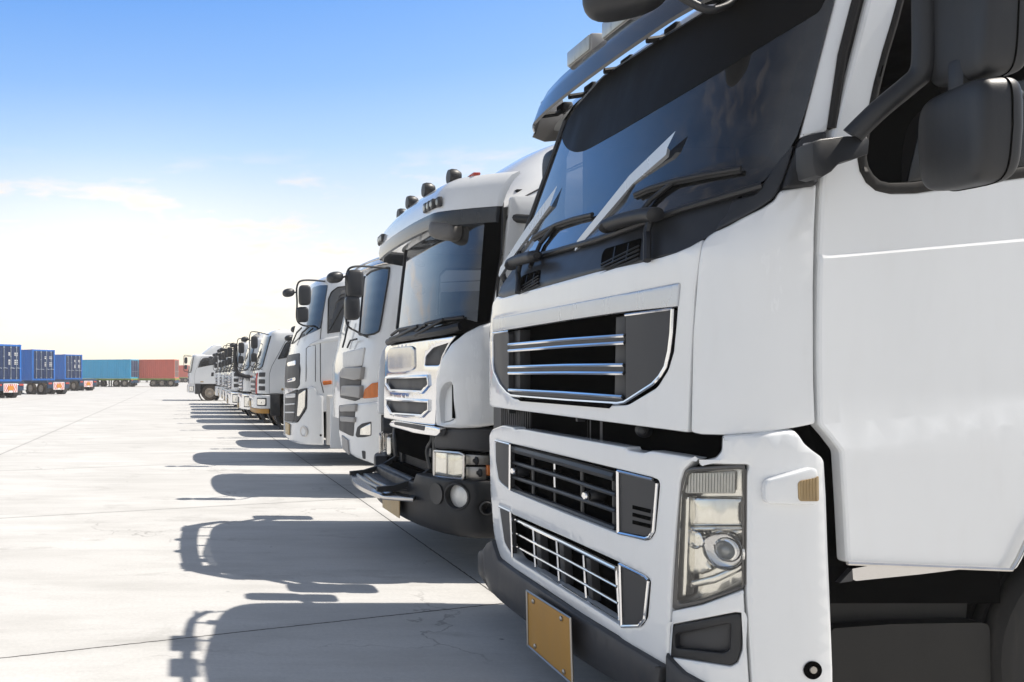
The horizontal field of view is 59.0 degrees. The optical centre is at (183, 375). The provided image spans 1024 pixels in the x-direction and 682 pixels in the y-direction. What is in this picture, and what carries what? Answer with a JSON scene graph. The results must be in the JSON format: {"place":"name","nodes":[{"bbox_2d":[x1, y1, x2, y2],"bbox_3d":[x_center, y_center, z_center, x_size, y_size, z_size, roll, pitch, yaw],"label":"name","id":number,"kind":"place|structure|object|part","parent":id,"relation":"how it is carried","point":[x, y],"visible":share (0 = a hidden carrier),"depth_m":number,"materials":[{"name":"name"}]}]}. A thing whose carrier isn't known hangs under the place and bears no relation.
{"place":"outdoors","nodes":[
{"label":"outdoors","id":0,"kind":"place"},
{"bbox_2d":[0,0,694,364],"label":"sky","id":1,"kind":"structure","parent":0,"point":[169,169],"materials":[{"name":"blue"}]},
{"bbox_2d":[0,378,705,681],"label":"ground","id":2,"kind":"structure","parent":0,"point":[178,533],"depth_m":6.85,"materials":[{"name":"concrete"}]},
{"bbox_2d":[0,382,23,397],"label":"container trailer","id":3,"kind":"object","parent":2,"relation":"on","point":[11,389],"visible":0.99,"depth_m":56.21,"materials":[{"name":"red paint"}]},
{"bbox_2d":[0,344,20,381],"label":"shipping container","id":4,"kind":"object","parent":3,"relation":"on","point":[10,362],"visible":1,"depth_m":56.30,"materials":[{"name":"blue metal"}]},
{"bbox_2d":[0,346,6,378],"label":"door","id":5,"kind":"structure","parent":4,"relation":"in","point":[3,349],"depth_m":55.85,"materials":[{"name":"blue paint"}]},
{"bbox_2d":[7,346,18,379],"bbox_3d":[-11.902,-0.865,56.503,0.113,2.370,1.095,0,0,40],"label":"door","id":6,"kind":"structure","parent":4,"relation":"in","point":[12,351],"depth_m":56.45,"materials":[{"name":"blue paint"}]},
{"bbox_2d":[2,380,69,394],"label":"container trailer","id":7,"kind":"object","parent":2,"relation":"on","point":[49,387],"visible":0.97,"depth_m":66.99,"materials":[{"name":"red paint"}]},
{"bbox_2d":[21,349,54,379],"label":"shipping container","id":8,"kind":"object","parent":7,"relation":"on","point":[36,364],"visible":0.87,"depth_m":67.77,"materials":[{"name":"blue metal"}]},
{"bbox_2d":[34,351,43,378],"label":"door","id":9,"kind":"structure","parent":8,"relation":"in","point":[38,355],"depth_m":67.53,"materials":[{"name":"blue paint"}]},
{"bbox_2d":[43,351,53,378],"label":"door","id":10,"kind":"structure","parent":8,"relation":"in","point":[47,355],"depth_m":68.29,"materials":[{"name":"blue paint"}]},
{"bbox_2d":[32,379,96,390],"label":"container trailer","id":11,"kind":"object","parent":2,"relation":"on","point":[77,385],"visible":0.77,"depth_m":82.54,"materials":[{"name":"red paint"}]},
{"bbox_2d":[55,354,81,378],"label":"shipping container","id":12,"kind":"object","parent":11,"relation":"on","point":[68,366],"visible":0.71,"depth_m":83.70,"materials":[{"name":"blue metal"}]},
{"bbox_2d":[66,355,73,377],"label":"door","id":13,"kind":"structure","parent":12,"relation":"in","point":[69,359],"depth_m":83.51,"materials":[{"name":"blue paint"}]},
{"bbox_2d":[73,356,81,377],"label":"door","id":14,"kind":"structure","parent":12,"relation":"in","point":[76,359],"depth_m":84.33,"materials":[{"name":"blue paint"}]},
{"bbox_2d":[63,379,95,383],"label":"container trailer","id":15,"kind":"object","parent":2,"relation":"on","point":[79,379],"depth_m":98.69,"materials":[{"name":"blue paint"}]},
{"bbox_2d":[82,378,138,386],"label":"container trailer","id":16,"kind":"object","parent":2,"relation":"on","point":[133,382],"visible":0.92,"depth_m":110.38,"materials":[{"name":"green paint"}]},
{"bbox_2d":[82,359,138,377],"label":"shipping container","id":17,"kind":"object","parent":16,"relation":"on","point":[118,368],"visible":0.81,"depth_m":110.44,"materials":[{"name":"metal"}]},
{"bbox_2d":[131,360,134,376],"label":"door","id":18,"kind":"structure","parent":17,"relation":"in","point":[132,361],"depth_m":109.56,"materials":[{"name":"blue paint"}]},
{"bbox_2d":[134,360,137,376],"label":"door","id":19,"kind":"structure","parent":17,"relation":"in","point":[135,361],"depth_m":110.53,"materials":[{"name":"blue paint"}]},
{"bbox_2d":[106,378,179,386],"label":"container trailer","id":20,"kind":"object","parent":2,"relation":"on","point":[173,382],"visible":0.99,"depth_m":110.76,"materials":[{"name":"green paint"}]},
{"bbox_2d":[139,359,178,377],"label":"shipping container","id":21,"kind":"object","parent":20,"relation":"on","point":[164,368],"visible":0.55,"depth_m":110.68,"materials":[{"name":"red metal"}]},
{"bbox_2d":[176,361,178,376],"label":"door","id":22,"kind":"structure","parent":21,"relation":"in","point":[176,361],"depth_m":111.59,"materials":[{"name":"red paint"}]},
{"bbox_2d":[146,377,187,381],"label":"container trailer","id":23,"kind":"object","parent":2,"relation":"on","point":[183,379],"visible":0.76,"depth_m":176.35,"materials":[{"name":"green paint"}]},
{"bbox_2d":[179,365,189,376],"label":"shipping container","id":24,"kind":"object","parent":23,"relation":"on","point":[182,373],"visible":0.26,"depth_m":176.34,"materials":[{"name":"red metal"}]},
{"bbox_2d":[183,345,221,400],"bbox_3d":[3.009,-0.060,51.370,6.023,3.680,2.820,0,0,0],"label":"truck","id":25,"kind":"object","parent":2,"relation":"on","point":[201,376],"visible":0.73,"depth_m":50.20,"materials":[{"name":"white paint"}]},
{"bbox_3d":[1.471,-0.775,50.192,1.162,0.634,0.028,0,0,0],"label":"door window","id":26,"kind":"part","parent":25,"relation":"part of","materials":[{"name":"black glass"}]},
{"bbox_2d":[209,356,223,395],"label":"truck","id":27,"kind":"object","parent":2,"relation":"on","point":[217,382],"visible":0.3,"depth_m":43.37,"materials":[{"name":"white paint"}]},
{"bbox_2d":[212,353,237,407],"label":"truck","id":28,"kind":"object","parent":2,"relation":"on","point":[220,379],"visible":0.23,"depth_m":39.97,"materials":[{"name":"white paint"}]},
{"bbox_2d":[215,349,236,405],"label":"truck","id":29,"kind":"object","parent":2,"relation":"on","point":[224,370],"visible":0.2,"depth_m":36.73,"materials":[{"name":"white paint"}]},
{"bbox_2d":[219,341,259,417],"bbox_3d":[4.355,0.200,30.877,6.089,3.160,2.664,0,0,0],"label":"truck","id":30,"kind":"object","parent":2,"relation":"on","point":[232,396],"visible":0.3,"depth_m":29.85,"materials":[{"name":"white paint"}]},
{"bbox_2d":[217,333,263,411],"bbox_3d":[4.405,0.015,34.077,6.089,3.530,2.664,0,0,0],"label":"truck","id":31,"kind":"object","parent":2,"relation":"on","point":[226,375],"visible":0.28,"depth_m":33.40,"materials":[{"name":"white paint"}]},
{"bbox_2d":[230,333,275,422],"bbox_3d":[4.565,0.175,27.877,6.089,3.210,2.664,0,0,0],"label":"truck","id":32,"kind":"object","parent":2,"relation":"on","point":[244,376],"visible":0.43,"depth_m":26.83,"materials":[{"name":"white paint"}]},
{"bbox_2d":[241,330,292,429],"bbox_3d":[4.705,0.220,24.577,6.089,3.120,2.663,0,0,0],"label":"truck","id":33,"kind":"object","parent":2,"relation":"on","point":[267,374],"visible":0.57,"depth_m":23.50,"materials":[{"name":"white paint"}]},
{"bbox_3d":[3.361,-0.785,23.492,1.234,0.654,0.028,0,0,0],"label":"door window","id":34,"kind":"part","parent":33,"relation":"part of","materials":[{"name":"black glass"}]},
{"bbox_2d":[285,335,292,340],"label":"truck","id":35,"kind":"object","parent":2,"relation":"on","point":[288,337],"visible":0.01,"depth_m":20.37,"materials":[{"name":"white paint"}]},
{"bbox_2d":[282,257,377,444],"bbox_3d":[5.061,-0.290,15.333,6.679,3.780,2.755,0,0,0],"label":"truck","id":36,"kind":"object","parent":2,"relation":"on","point":[309,364],"visible":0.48,"depth_m":14.25,"materials":[{"name":"white paint"}]},
{"bbox_3d":[2.803,-1.159,14.215,0.545,0.860,0.070,0,0,0],"label":"door window","id":37,"kind":"part","parent":36,"relation":"part of","materials":[{"name":"black glass"}]},
{"bbox_2d":[326,257,495,463],"bbox_3d":[5.215,-0.045,11.619,6.771,3.290,2.787,0,0,0],"label":"truck","id":38,"kind":"object","parent":2,"relation":"on","point":[371,300],"visible":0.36,"depth_m":10.67,"materials":[{"name":"white paint"}]},
{"bbox_2d":[349,144,553,538],"bbox_3d":[4.950,-0.205,7.470,6.700,3.610,3.260,0,0,0],"label":"truck","id":39,"kind":"object","parent":2,"relation":"on","point":[450,245],"visible":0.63,"depth_m":6.47,"materials":[{"name":"white paint"}]},
{"bbox_3d":[3.277,-0.390,6.209,1.746,1.980,0.058,0,0,0],"label":"door","id":40,"kind":"part","parent":39,"relation":"part of","materials":[{"name":"white paint"}]},
{"bbox_2d":[478,0,1023,681],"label":"truck","id":41,"kind":"object","parent":2,"relation":"on","point":[756,364],"visible":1,"depth_m":3.11,"materials":[{"name":"white paint"}]},
{"bbox_3d":[2.982,-0.375,3.041,1.183,2.212,0.102,0,0,0],"label":"door","id":42,"kind":"part","parent":41,"relation":"part of","materials":[{"name":"white paint"}]}
]}

